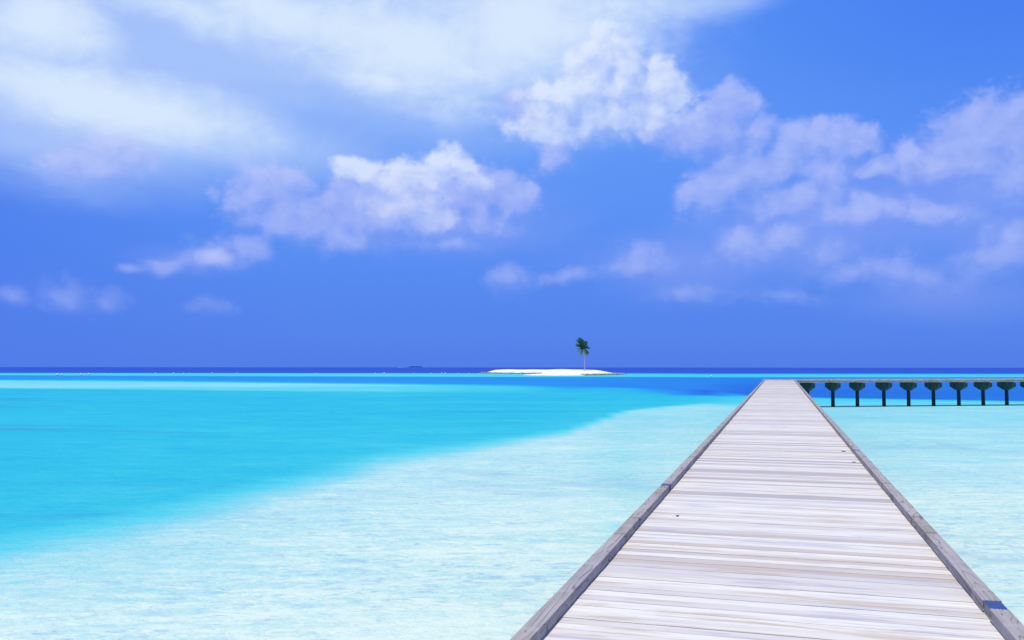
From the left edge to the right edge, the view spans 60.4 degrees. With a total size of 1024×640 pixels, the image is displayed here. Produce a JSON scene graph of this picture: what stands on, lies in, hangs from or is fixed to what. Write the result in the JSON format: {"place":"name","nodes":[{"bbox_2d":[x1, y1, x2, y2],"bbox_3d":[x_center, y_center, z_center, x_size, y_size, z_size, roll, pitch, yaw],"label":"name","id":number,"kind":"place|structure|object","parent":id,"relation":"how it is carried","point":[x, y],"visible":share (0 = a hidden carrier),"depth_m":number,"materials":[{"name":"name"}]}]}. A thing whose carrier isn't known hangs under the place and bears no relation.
{"place":"outdoors","nodes":[
{"label":"outdoors","id":0,"kind":"place"},
{"bbox_2d":[0,367,1023,639],"bbox_3d":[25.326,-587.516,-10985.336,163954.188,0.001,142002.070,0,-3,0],"label":"water","id":1,"kind":"structure","parent":0,"point":[284,503],"depth_m":28.05,"materials":[{"name":"blue liquid"}]},
{"bbox_2d":[510,379,1023,639],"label":"jetty","id":2,"kind":"object","parent":1,"relation":"in","point":[776,510],"visible":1,"depth_m":6.93,"materials":[{"name":"wood"}]},
{"bbox_2d":[762,379,1023,406],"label":"jetty","id":3,"kind":"object","parent":1,"relation":"in","point":[883,385],"visible":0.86,"depth_m":83.35,"materials":[{"name":"wood"}]},
{"bbox_2d":[0,0,1023,367],"label":"sky","id":4,"kind":"structure","parent":0,"point":[184,183],"materials":[{"name":"blue"}]},
{"bbox_2d":[489,369,609,375],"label":"sand island","id":5,"kind":"structure","parent":0,"point":[559,372],"depth_m":467.40,"materials":[{"name":"white sand"}]},
{"bbox_2d":[480,372,625,374],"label":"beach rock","id":6,"kind":"object","parent":5,"relation":"on","point":[541,372],"visible":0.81,"depth_m":501.14,"materials":[{"name":"grey stone"}]},
{"bbox_2d":[575,337,590,370],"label":"palm tree","id":7,"kind":"object","parent":5,"relation":"on","point":[582,344],"visible":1,"depth_m":470.86,"materials":[{"name":"green plant"}]},
{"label":"distant island","id":8,"kind":"structure","parent":0,"visible":0},
{"bbox_2d":[406,365,426,367],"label":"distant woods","id":9,"kind":"object","parent":8,"relation":"on","point":[416,366],"visible":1,"depth_m":9000.26,"materials":[{"name":"blue"}]}
]}

